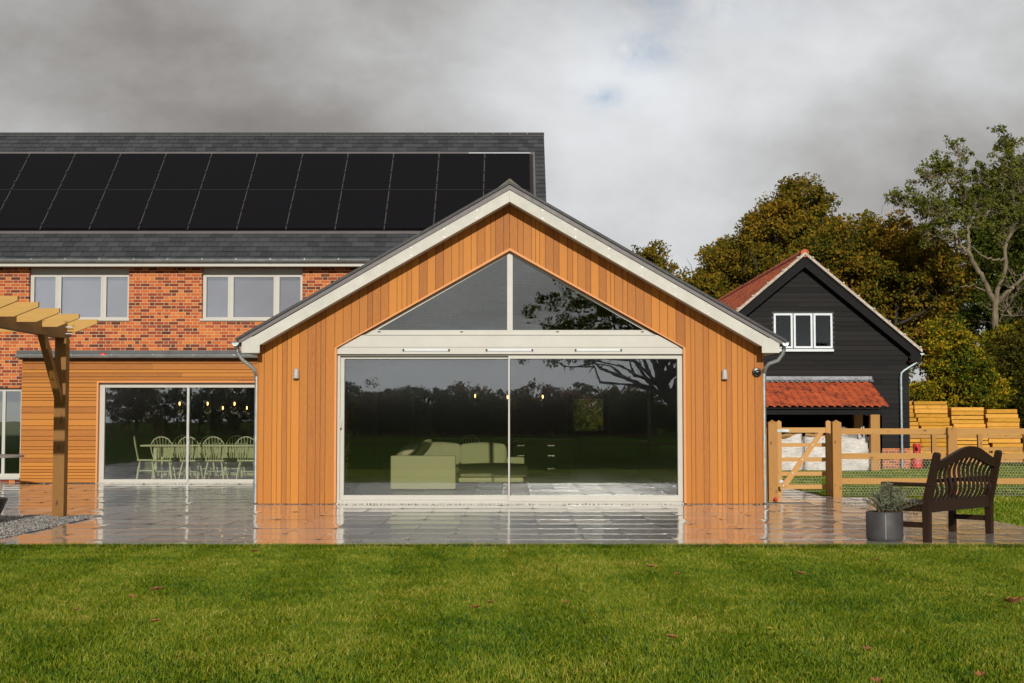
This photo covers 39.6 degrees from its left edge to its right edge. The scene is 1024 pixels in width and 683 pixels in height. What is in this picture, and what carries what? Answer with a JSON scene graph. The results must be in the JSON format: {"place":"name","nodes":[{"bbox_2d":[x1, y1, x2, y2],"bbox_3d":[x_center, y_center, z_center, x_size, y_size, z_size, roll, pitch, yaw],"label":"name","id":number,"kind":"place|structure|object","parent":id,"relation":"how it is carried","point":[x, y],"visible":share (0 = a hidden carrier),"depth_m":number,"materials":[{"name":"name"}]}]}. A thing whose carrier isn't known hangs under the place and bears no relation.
{"place":"outdoors","nodes":[
{"label":"outdoors","id":0,"kind":"place"},
{"bbox_2d":[435,437,572,474],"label":"kitchen island","id":1,"kind":"structure","parent":0,"point":[545,456],"depth_m":36.88,"materials":[{"name":"paint"}]},
{"bbox_2d":[0,483,1023,545],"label":"pavement","id":2,"kind":"structure","parent":0,"point":[519,524],"depth_m":20.42,"materials":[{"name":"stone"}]},
{"bbox_2d":[0,454,23,487],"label":"outdoor table","id":3,"kind":"object","parent":2,"relation":"on","point":[10,455],"visible":1,"depth_m":29.80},
{"bbox_2d":[0,296,97,516],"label":"pergola","id":4,"kind":"object","parent":2,"relation":"on","point":[43,324],"visible":0.96,"depth_m":21.23,"materials":[{"name":"brown wood"}]},
{"bbox_2d":[15,350,257,483],"bbox_3d":[-7.846,1.952,36.640,7.030,3.046,8.536,0,-3,0],"label":"flat roof extension","id":5,"kind":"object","parent":2,"relation":"on","point":[94,375],"visible":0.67,"depth_m":32.68,"materials":[{"name":"painted metal"},{"name":"tinted glass"},{"name":"cedar"}]},
{"bbox_2d":[95,383,254,483],"bbox_3d":[-6.934,2.107,32.729,5.206,2.306,0.230,0,-3,0],"label":"sliding door","id":6,"kind":"structure","parent":5,"relation":"in","point":[102,428],"depth_m":32.75,"materials":[{"name":"metal"}]},
{"bbox_2d":[175,397,183,413],"bbox_3d":[-8.149,1.266,34.883,0.230,1.018,0.230,0,-3,0],"label":"pendant lamp","id":7,"kind":"object","parent":5,"relation":"hanging from","point":[179,404],"visible":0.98,"depth_m":34.83,"materials":[{"name":"clear glass"}]},
{"bbox_2d":[203,397,211,413],"bbox_3d":[-7.463,1.266,34.883,0.230,1.018,0.230,0,-3,0],"label":"pendant lamp","id":8,"kind":"object","parent":5,"relation":"hanging from","point":[207,399],"visible":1,"depth_m":34.82,"materials":[{"name":"clear glass"}]},
{"bbox_2d":[219,402,225,416],"bbox_3d":[-7.922,1.528,38.975,0.200,1.093,0.200,0,-3,0],"label":"pendant lamp","id":9,"kind":"object","parent":5,"relation":"hanging from","point":[222,408],"visible":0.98,"depth_m":38.92,"materials":[{"name":"clear glass"}]},
{"bbox_2d":[230,391,238,413],"bbox_3d":[-6.803,1.269,34.883,0.230,1.023,0.230,0,-3,0],"label":"pendant lamp","id":10,"kind":"object","parent":5,"relation":"hanging from","point":[234,399],"visible":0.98,"depth_m":34.83,"materials":[{"name":"clear glass"}]},
{"bbox_2d":[243,402,249,416],"bbox_3d":[-7.264,1.528,38.975,0.200,1.093,0.200,0,-3,0],"label":"pendant lamp","id":11,"kind":"object","parent":5,"relation":"hanging from","point":[246,408],"visible":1,"depth_m":38.92,"materials":[{"name":"clear glass"}]},
{"bbox_2d":[21,483,774,504],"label":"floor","id":12,"kind":"structure","parent":2,"relation":"on","point":[303,503],"depth_m":32.50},
{"bbox_2d":[866,510,903,541],"bbox_3d":[4.512,2.233,17.224,0.441,0.352,0.442,0,-3,0],"label":"round planter","id":13,"kind":"object","parent":2,"relation":"on","point":[884,526],"visible":0.92,"depth_m":17.04,"materials":[{"name":"metal"}]},
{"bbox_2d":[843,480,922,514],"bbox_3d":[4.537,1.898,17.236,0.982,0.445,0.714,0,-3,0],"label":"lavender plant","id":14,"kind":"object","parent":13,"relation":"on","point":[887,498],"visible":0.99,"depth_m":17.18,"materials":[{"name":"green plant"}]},
{"bbox_2d":[881,446,1001,542],"bbox_3d":[5.388,1.870,17.747,0.768,1.135,1.801,-3,-4,43],"label":"garden bench","id":15,"kind":"object","parent":2,"relation":"on","point":[952,503],"visible":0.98,"depth_m":17.50,"materials":[{"name":"wood"}]},
{"bbox_2d":[0,462,1023,682],"bbox_3d":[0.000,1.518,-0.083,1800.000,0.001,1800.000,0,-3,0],"label":"ground","id":16,"kind":"structure","parent":0,"point":[633,670],"depth_m":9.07,"materials":[{"name":"plant"}]},
{"bbox_2d":[0,132,602,482],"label":"brick house","id":17,"kind":"structure","parent":16,"relation":"on","point":[175,240],"depth_m":34.28,"materials":[{"name":"natural slate"},{"name":"orange red brick"},{"name":"cream painted frames"}]},
{"bbox_2d":[0,388,21,478],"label":"window","id":18,"kind":"structure","parent":17,"relation":"in","point":[2,476],"depth_m":33.23,"materials":[{"name":"plastic"}]},
{"bbox_2d":[30,268,129,320],"bbox_3d":[-10.147,-1.099,33.416,2.405,1.244,0.310,0,-3,0],"label":"window","id":19,"kind":"structure","parent":17,"relation":"in","point":[100,294],"depth_m":33.55,"materials":[{"name":"glass"}]},
{"bbox_2d":[200,268,302,320],"bbox_3d":[-6.090,-1.099,33.416,2.421,1.244,0.310,0,-3,0],"label":"window","id":20,"kind":"structure","parent":17,"relation":"in","point":[229,294],"depth_m":33.55,"materials":[{"name":"glass"}]},
{"bbox_2d":[0,178,788,503],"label":"timber gable extension","id":21,"kind":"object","parent":16,"relation":"on","point":[622,324],"visible":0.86,"depth_m":24.80,"materials":[{"name":"cedar wood"},{"name":"glass"},{"name":"slate"}]},
{"bbox_2d":[134,436,154,478],"bbox_3d":[-8.973,2.831,34.739,0.533,1.046,0.537,1,-3,-12],"label":"dining chair","id":22,"kind":"object","parent":21,"relation":"on","point":[139,460],"visible":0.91,"depth_m":34.53,"materials":[{"name":"wood"}]},
{"bbox_2d":[150,436,175,478],"bbox_3d":[-8.369,2.799,34.160,0.537,1.046,0.533,0,-3,0],"label":"dining chair","id":23,"kind":"object","parent":21,"relation":"on","point":[158,461],"visible":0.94,"depth_m":33.99,"materials":[{"name":"wood"}]},
{"bbox_2d":[168,435,191,476],"bbox_3d":[-8.400,2.902,36.033,0.537,1.046,0.533,0,-3,0],"label":"dining chair","id":24,"kind":"object","parent":21,"relation":"on","point":[174,458],"visible":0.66,"depth_m":36.17,"materials":[{"name":"wood"}]},
{"bbox_2d":[177,436,202,478],"bbox_3d":[-7.717,2.799,34.160,0.537,1.046,0.533,0,-3,3],"label":"dining chair","id":25,"kind":"object","parent":21,"relation":"on","point":[192,460],"visible":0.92,"depth_m":33.99,"materials":[{"name":"wood"}]},
{"bbox_2d":[140,444,253,478],"bbox_3d":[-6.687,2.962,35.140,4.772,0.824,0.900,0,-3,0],"label":"dining table","id":26,"kind":"object","parent":21,"relation":"on","point":[160,458],"visible":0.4,"depth_m":35.36,"materials":[{"name":"wood"}]},
{"bbox_2d":[196,435,219,476],"bbox_3d":[-7.704,2.902,36.033,0.537,1.046,0.533,0,-3,0],"label":"dining chair","id":27,"kind":"object","parent":21,"relation":"on","point":[213,468],"visible":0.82,"depth_m":36.17,"materials":[{"name":"wood"}]},
{"bbox_2d":[203,436,227,478],"bbox_3d":[-7.115,2.799,34.160,0.537,1.046,0.533,0,-3,2],"label":"dining chair","id":28,"kind":"object","parent":21,"relation":"on","point":[213,460],"visible":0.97,"depth_m":33.99,"materials":[{"name":"wood"}]},
{"bbox_2d":[224,435,246,476],"bbox_3d":[-7.025,2.902,36.033,0.537,1.046,0.533,0,-3,0],"label":"dining chair","id":29,"kind":"object","parent":21,"relation":"on","point":[228,458],"visible":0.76,"depth_m":36.17,"materials":[{"name":"wood"}]},
{"bbox_2d":[235,436,253,478],"bbox_3d":[-6.355,2.799,34.160,0.537,1.046,0.533,0,-3,-2],"label":"dining chair","id":30,"kind":"object","parent":21,"relation":"on","point":[240,465],"visible":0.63,"depth_m":33.98,"materials":[{"name":"wood"}]},
{"bbox_2d":[293,369,298,378],"bbox_3d":[-3.742,0.555,24.653,0.106,0.171,0.118,0,-3,0],"label":"wall lamp","id":31,"kind":"object","parent":21,"relation":"attached to","point":[296,373],"visible":1,"depth_m":24.61,"materials":[{"name":"silver plastic"}]},
{"bbox_2d":[344,418,353,494],"bbox_3d":[-2.972,2.065,25.276,0.416,1.531,0.535,-1,-3,23],"label":"house plant","id":32,"kind":"object","parent":21,"relation":"on","point":[348,489],"visible":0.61,"depth_m":25.23,"materials":[{"name":"green plant"}]},
{"bbox_2d":[415,397,431,442],"bbox_3d":[-2.553,2.648,40.869,0.483,2.080,0.045,0,-3,0],"label":"dark doorway","id":33,"kind":"structure","parent":21,"relation":"attached to","point":[423,418],"depth_m":40.87,"materials":[{"name":"black plastic"}]},
{"bbox_2d":[415,397,431,442],"bbox_3d":[-2.553,2.648,40.869,0.483,2.080,0.045,0,-3,0],"label":"door leaf","id":34,"kind":"structure","parent":33,"relation":"in","point":[423,405],"depth_m":40.87,"materials":[{"name":"black glass"}]},
{"bbox_2d":[390,442,527,488],"bbox_3d":[-1.052,2.631,30.502,2.821,0.915,3.400,0,-3,0],"label":"corner sofa","id":35,"kind":"object","parent":21,"relation":"on","point":[442,465],"visible":0.97,"depth_m":30.75,"materials":[{"name":"fabric"}]},
{"bbox_2d":[396,443,418,454],"bbox_3d":[-2.168,2.265,29.520,0.437,0.333,0.519,1,-3,-21],"label":"scatter cushion","id":36,"kind":"object","parent":35,"relation":"on","point":[409,449],"visible":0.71,"depth_m":29.36,"materials":[{"name":"green fabric"}]},
{"bbox_2d":[413,439,432,454],"bbox_3d":[-1.912,2.301,30.419,0.369,0.427,0.500,-1,-3,13],"label":"scatter cushion","id":37,"kind":"object","parent":35,"relation":"on","point":[424,447],"visible":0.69,"depth_m":30.24,"materials":[{"name":"fabric"}]},
{"bbox_2d":[459,435,479,444],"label":"bar chair","id":38,"kind":"object","parent":21,"relation":"on","point":[468,438],"visible":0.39,"depth_m":35.94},
{"bbox_2d":[506,360,507,405],"bbox_3d":[-0.115,0.061,37.253,0.100,3.299,0.100,0,-3,0],"label":"pendant lamp","id":39,"kind":"object","parent":21,"relation":"hanging from","point":[507,382],"visible":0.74,"depth_m":37.19,"materials":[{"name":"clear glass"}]},
{"bbox_2d":[363,252,653,334],"bbox_3d":[-0.038,-0.845,24.926,5.138,1.466,0.096,0,-3,0],"label":"gable window","id":40,"kind":"structure","parent":21,"relation":"in","point":[509,255],"depth_m":24.86,"materials":[{"name":"metal"}]},
{"bbox_2d":[336,354,683,503],"bbox_3d":[-0.033,1.522,24.809,6.023,2.597,0.270,0,-3,0],"label":"sliding door","id":41,"kind":"structure","parent":21,"relation":"in","point":[341,498],"depth_m":24.79,"materials":[{"name":"metal"}]},
{"bbox_2d":[541,298,544,405],"bbox_3d":[0.803,0.278,37.241,0.100,2.843,0.100,0,-3,0],"label":"pendant lamp","id":42,"kind":"object","parent":21,"relation":"hanging from","point":[542,329],"visible":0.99,"depth_m":37.28,"materials":[{"name":"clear glass"}]},
{"bbox_2d":[635,378,676,490],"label":"kitchen cabinets","id":43,"kind":"object","parent":21,"relation":"on","point":[656,455],"visible":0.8,"depth_m":35.34,"materials":[{"name":"paint"}]},
{"bbox_2d":[722,369,727,378],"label":"wall lamp","id":44,"kind":"object","parent":21,"relation":"attached to","point":[724,374],"visible":1,"depth_m":24.61,"materials":[{"name":"silver plastic"}]},
{"bbox_2d":[752,368,761,376],"bbox_3d":[4.250,0.534,24.672,0.160,0.160,0.068,0,-3,0],"label":"security camera","id":45,"kind":"object","parent":21,"relation":"attached to","point":[756,372],"visible":1,"depth_m":24.66,"materials":[{"name":"silver metal"}]},
{"bbox_2d":[574,399,601,429],"bbox_3d":[3.028,2.787,54.940,5.243,3.715,3.560,0,-3,0],"label":"garden shrub","id":46,"kind":"object","parent":16,"relation":"on","point":[586,417],"visible":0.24,"depth_m":54.14,"materials":[{"name":"green plant"}]},
{"bbox_2d":[631,239,678,277],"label":"oak tree","id":47,"kind":"object","parent":16,"relation":"on","point":[648,253],"visible":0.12,"depth_m":91.75,"materials":[{"name":"green plant"}]},
{"bbox_2d":[666,633,676,637],"bbox_3d":[1.047,1.935,9.349,0.080,0.026,0.057,-1,-3,11],"label":"fallen leaf","id":48,"kind":"object","parent":16,"relation":"on","point":[671,635],"visible":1,"depth_m":9.35,"materials":[{"name":"brown plant"}]},
{"bbox_2d":[675,172,850,299],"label":"oak tree","id":49,"kind":"object","parent":16,"relation":"on","point":[771,230],"visible":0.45,"depth_m":72.37,"materials":[{"name":"green plant"}]},
{"bbox_2d":[767,420,777,500],"bbox_3d":[4.708,2.196,25.710,0.165,1.557,0.165,0,-3,0],"label":"gate post","id":50,"kind":"object","parent":16,"relation":"on","point":[772,461],"visible":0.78,"depth_m":25.64,"materials":[{"name":"wood"}]},
{"bbox_2d":[776,420,831,495],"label":"garden gate","id":51,"kind":"structure","parent":16,"relation":"on","point":[802,459],"depth_m":27.64,"materials":[{"name":"brown wood"}]},
{"bbox_2d":[718,249,923,470],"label":"black barn","id":52,"kind":"structure","parent":16,"relation":"on","point":[844,360],"depth_m":43.10,"materials":[{"name":"wood"}]},
{"bbox_2d":[773,313,833,351],"bbox_3d":[8.830,-0.282,43.176,1.840,1.176,0.130,0,-3,0],"label":"window","id":53,"kind":"structure","parent":52,"relation":"in","point":[792,348],"depth_m":43.16,"materials":[{"name":"white metal"}]},
{"bbox_2d":[831,420,841,496],"bbox_3d":[6.151,2.265,26.966,0.165,1.557,0.165,0,-3,0],"label":"gate post","id":54,"kind":"object","parent":16,"relation":"on","point":[836,465],"visible":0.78,"depth_m":26.89,"materials":[{"name":"wood"}]},
{"bbox_2d":[770,209,979,381],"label":"oak tree","id":55,"kind":"object","parent":16,"relation":"on","point":[868,262],"visible":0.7,"depth_m":65.60,"materials":[{"name":"green plant"}]},
{"bbox_2d":[869,676,881,681],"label":"fallen leaf","id":56,"kind":"object","parent":16,"relation":"on","point":[876,679],"visible":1,"depth_m":7.80,"materials":[{"name":"brown plant"}]},
{"bbox_2d":[910,459,931,468],"bbox_3d":[12.492,3.602,43.102,1.047,0.553,0.571,0,-3,0],"label":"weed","id":57,"kind":"object","parent":16,"relation":"on","point":[925,465],"visible":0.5,"depth_m":43.00,"materials":[{"name":"green plant"}]},
{"bbox_2d":[881,123,1023,329],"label":"ash tree","id":58,"kind":"object","parent":16,"relation":"on","point":[1012,172],"visible":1,"depth_m":62.07,"materials":[{"name":"green plant"}]},
{"bbox_2d":[909,314,1017,419],"bbox_3d":[17.339,1.806,56.056,4.738,5.727,5.370,0,-3,0],"label":"field maple","id":59,"kind":"object","parent":16,"relation":"on","point":[958,376],"visible":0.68,"depth_m":54.91,"materials":[{"name":"green plant"}]},
{"bbox_2d":[910,434,1023,465],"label":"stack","id":60,"kind":"object","parent":16,"relation":"on","point":[933,448],"visible":0.53,"depth_m":45.38,"materials":[{"name":"wood"}]},
{"bbox_2d":[924,153,1023,344],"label":"ivy clad tree","id":61,"kind":"object","parent":16,"relation":"on","point":[981,238],"visible":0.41,"depth_m":76.56,"materials":[{"name":"green plant"}]},
{"bbox_2d":[974,669,986,676],"bbox_3d":[2.616,1.854,7.944,0.071,0.032,0.100,-1,-3,11],"label":"fallen leaf","id":62,"kind":"object","parent":16,"relation":"on","point":[978,673],"visible":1,"depth_m":7.95,"materials":[{"name":"brown plant"}]},
{"bbox_2d":[976,317,1023,443],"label":"hedgerow thicket","id":63,"kind":"object","parent":16,"relation":"on","point":[1010,360],"visible":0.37,"depth_m":57.05,"materials":[{"name":"green plant"}]},
{"bbox_2d":[979,318,1023,355],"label":"field maple","id":64,"kind":"object","parent":16,"relation":"on","point":[998,330],"visible":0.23,"depth_m":59.40,"materials":[{"name":"green plant"}]},
{"bbox_2d":[989,451,1022,452],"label":"insulation board","id":65,"kind":"object","parent":16,"relation":"on","point":[1009,451],"visible":0.07,"depth_m":49.83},
{"bbox_2d":[1002,596,1023,602],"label":"fallen leaf","id":66,"kind":"object","parent":16,"relation":"on","point":[1013,600],"visible":1,"depth_m":11.09,"materials":[{"name":"brown plant"}]},
{"bbox_2d":[0,542,1023,548],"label":"lawn edge grass","id":67,"kind":"structure","parent":0,"point":[340,545],"depth_m":16.57,"materials":[{"name":"plant"}]},
{"bbox_2d":[0,0,1023,409],"label":"sky","id":68,"kind":"structure","parent":0,"point":[667,121],"materials":[{"name":"grey"}]},
{"bbox_2d":[782,464,1023,526],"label":"side lawn","id":69,"kind":"structure","parent":0,"point":[1012,502],"depth_m":29.24,"materials":[{"name":"green plant"}]},
{"bbox_2d":[782,434,803,469],"bbox_3d":[7.997,3.215,41.504,0.929,1.058,1.034,0,-3,0],"label":"log sack","id":70,"kind":"object","parent":69,"relation":"on","point":[793,451],"visible":0.31,"depth_m":41.04,"materials":[{"name":"fabric"}]},
{"bbox_2d":[782,433,788,438],"bbox_3d":[7.847,2.761,41.258,0.387,0.195,0.140,-2,-4,34],"label":"split log","id":71,"kind":"object","parent":70,"relation":"in","point":[784,436],"visible":0.59,"depth_m":41.17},
{"bbox_2d":[802,436,825,469],"bbox_3d":[8.828,3.221,41.544,0.836,1.048,1.013,0,-3,0],"label":"log sack","id":72,"kind":"object","parent":69,"relation":"on","point":[817,451],"visible":0.38,"depth_m":41.08,"materials":[{"name":"fabric"}]},
{"bbox_2d":[805,433,816,436],"bbox_3d":[8.700,2.744,41.258,0.386,0.172,0.138,-2,-4,33],"label":"split log","id":73,"kind":"object","parent":72,"relation":"in","point":[809,435],"visible":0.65,"depth_m":41.24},
{"bbox_2d":[841,426,869,470],"bbox_3d":[9.786,3.107,41.448,1.165,1.267,1.096,0,-3,0],"label":"log sack","id":74,"kind":"object","parent":69,"relation":"on","point":[854,443],"visible":0.45,"depth_m":40.93,"materials":[{"name":"fabric"}]},
{"bbox_2d":[911,444,922,467],"bbox_3d":[12.208,3.450,42.874,0.320,0.737,0.322,0,-3,0],"label":"gas bottle","id":75,"kind":"object","parent":69,"relation":"on","point":[917,461],"visible":0.71,"depth_m":42.78,"materials":[{"name":"red metal"}]},
{"bbox_2d":[841,427,1023,495],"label":"paddock fence","id":76,"kind":"object","parent":69,"relation":"on","point":[951,433],"visible":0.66,"depth_m":26.98,"materials":[{"name":"wood"}]},
{"bbox_2d":[910,422,918,425],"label":"insulation board","id":77,"kind":"object","parent":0,"point":[914,423],"visible":0.18,"depth_m":49.90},
{"bbox_2d":[914,442,945,446],"bbox_3d":[14.881,3.674,50.965,1.013,0.141,2.200,0,-3,0],"label":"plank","id":78,"kind":"object","parent":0,"point":[938,444],"visible":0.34,"depth_m":49.87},
{"bbox_2d":[912,438,945,441],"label":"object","id":79,"kind":"object","parent":78,"relation":"on","point":[929,439],"visible":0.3,"depth_m":49.86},
{"bbox_2d":[923,451,945,452],"bbox_3d":[14.879,3.961,51.003,0.978,0.129,2.200,0,-3,0],"label":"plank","id":80,"kind":"object","parent":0,"point":[937,451],"visible":0.1,"depth_m":49.91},
{"bbox_2d":[919,426,951,427],"bbox_3d":[14.908,3.088,50.986,1.094,0.129,2.200,0,-3,0],"label":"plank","id":81,"kind":"object","parent":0,"point":[934,426],"visible":0.34,"depth_m":49.89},
{"bbox_2d":[918,422,949,425],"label":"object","id":82,"kind":"object","parent":81,"relation":"on","point":[934,423],"visible":0.7,"depth_m":49.95,"materials":[{"name":"wood"}]},
{"bbox_2d":[910,418,949,421],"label":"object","id":83,"kind":"object","parent":82,"relation":"on","point":[932,419],"visible":0.72,"depth_m":49.93,"materials":[{"name":"wood"}]},
{"bbox_2d":[914,414,947,416],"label":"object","id":84,"kind":"object","parent":83,"relation":"on","point":[930,415],"visible":0.76,"depth_m":49.96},
{"bbox_2d":[913,409,947,413],"bbox_3d":[14.722,2.511,51.037,1.155,0.148,2.200,0,-3,0],"label":"insulation board","id":85,"kind":"object","parent":84,"relation":"on","point":[928,411],"visible":0.74,"depth_m":49.94,"materials":[{"name":"wood"}]},
{"bbox_2d":[913,405,946,408],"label":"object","id":86,"kind":"object","parent":85,"relation":"on","point":[929,406],"visible":0.64,"depth_m":49.99,"materials":[{"name":"wood"}]},
{"bbox_2d":[912,401,946,404],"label":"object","id":87,"kind":"object","parent":86,"relation":"on","point":[929,402],"visible":0.64,"depth_m":49.94,"materials":[{"name":"wood"}]},
{"bbox_2d":[949,424,985,427],"bbox_3d":[16.072,3.020,51.046,1.122,0.133,2.200,0,-3,0],"label":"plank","id":88,"kind":"object","parent":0,"point":[968,425],"visible":0.56,"depth_m":49.95,"materials":[{"name":"wood"}]},
{"bbox_2d":[949,420,983,423],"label":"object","id":89,"kind":"object","parent":88,"relation":"on","point":[966,422],"visible":0.7,"depth_m":49.94,"materials":[{"name":"wood"}]},
{"bbox_2d":[933,416,983,418],"bbox_3d":[15.999,2.733,51.049,1.131,0.124,2.200,0,-3,0],"label":"plank","id":90,"kind":"object","parent":89,"relation":"on","point":[966,417],"visible":0.78,"depth_m":49.95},
{"bbox_2d":[942,411,983,414],"bbox_3d":[15.991,2.578,51.019,1.136,0.139,2.200,0,-3,0],"label":"insulation board","id":91,"kind":"object","parent":90,"relation":"on","point":[965,413],"visible":0.78,"depth_m":49.92,"materials":[{"name":"wood"}]},
{"bbox_2d":[947,407,983,410],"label":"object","id":92,"kind":"object","parent":91,"relation":"on","point":[965,408],"visible":0.68,"depth_m":49.92,"materials":[{"name":"wood"}]},
{"bbox_2d":[983,443,1022,446],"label":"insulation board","id":93,"kind":"object","parent":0,"point":[1006,444],"visible":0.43,"depth_m":49.85,"materials":[{"name":"wood"}]},
{"bbox_2d":[983,439,1020,442],"bbox_3d":[17.286,3.548,50.986,1.117,0.141,2.200,0,-3,0],"label":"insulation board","id":94,"kind":"object","parent":93,"relation":"on","point":[1004,440],"visible":0.6,"depth_m":49.89,"materials":[{"name":"wood"}]},
{"bbox_2d":[987,434,1019,434],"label":"insulation board","id":95,"kind":"object","parent":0,"point":[1003,434],"visible":0.3,"depth_m":49.86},
{"bbox_2d":[985,426,1018,427],"bbox_3d":[17.250,3.116,51.006,1.127,0.145,2.200,0,-3,0],"label":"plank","id":96,"kind":"object","parent":95,"relation":"on","point":[1001,427],"visible":0.3,"depth_m":50.03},
{"bbox_2d":[984,422,1018,425],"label":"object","id":97,"kind":"object","parent":96,"relation":"on","point":[1001,423],"visible":0.64,"depth_m":49.94,"materials":[{"name":"wood"}]},
{"bbox_2d":[968,418,1019,421],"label":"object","id":98,"kind":"object","parent":97,"relation":"on","point":[1001,419],"visible":0.7,"depth_m":49.90,"materials":[{"name":"wood"}]},
{"bbox_2d":[966,414,1017,417],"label":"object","id":99,"kind":"object","parent":98,"relation":"on","point":[1000,415],"visible":0.66,"depth_m":49.93,"materials":[{"name":"wood"}]},
{"bbox_2d":[984,409,1016,413],"bbox_3d":[17.220,2.515,51.074,1.071,0.145,2.200,0,-3,0],"label":"insulation board","id":100,"kind":"object","parent":99,"relation":"on","point":[998,411],"visible":0.7,"depth_m":49.98,"materials":[{"name":"wood"}]},
{"bbox_2d":[988,438,1020,438],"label":"insulation board","id":101,"kind":"object","parent":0,"point":[1004,438],"visible":0.22,"depth_m":49.94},
{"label":"insulation board","id":102,"kind":"object","parent":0,"visible":0},
{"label":"insulation board","id":103,"kind":"object","parent":102,"relation":"on","visible":0},
{"bbox_2d":[957,444,989,446],"bbox_3d":[16.192,3.755,50.990,1.141,0.122,2.200,0,-3,0],"label":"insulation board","id":104,"kind":"object","parent":103,"relation":"on","point":[961,445],"visible":0.34,"depth_m":49.89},
{"bbox_2d":[957,440,987,443],"bbox_3d":[16.152,3.608,50.968,1.106,0.124,2.200,0,-3,0],"label":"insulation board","id":105,"kind":"object","parent":104,"relation":"on","point":[968,442],"visible":0.58,"depth_m":49.87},
{"bbox_2d":[957,438,987,439],"bbox_3d":[16.132,3.464,50.952,1.106,0.118,2.200,0,-3,0],"label":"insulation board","id":106,"kind":"object","parent":105,"relation":"on","point":[970,438],"visible":0.24,"depth_m":49.85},
{"label":"gravel ground","id":107,"kind":"structure","parent":0,"visible":0},
{"bbox_2d":[0,514,100,538],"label":"gravel","id":108,"kind":"structure","parent":107,"relation":"on","point":[14,525],"depth_m":20.04,"materials":[{"name":"gravel"}]},
{"bbox_2d":[0,497,7,513],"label":"black planter","id":109,"kind":"object","parent":108,"relation":"on","point":[3,500],"visible":1,"depth_m":20.08,"materials":[{"name":"plastic"}]},
{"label":"insulation board","id":110,"kind":"object","parent":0,"visible":0},
{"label":"insulation board","id":111,"kind":"object","parent":110,"relation":"on","visible":0},
{"bbox_2d":[910,438,919,441],"bbox_3d":[13.887,3.538,51.021,0.908,0.117,2.200,0,-3,0],"label":"insulation board","id":112,"kind":"object","parent":111,"relation":"on","point":[914,440],"visible":0.24,"depth_m":49.92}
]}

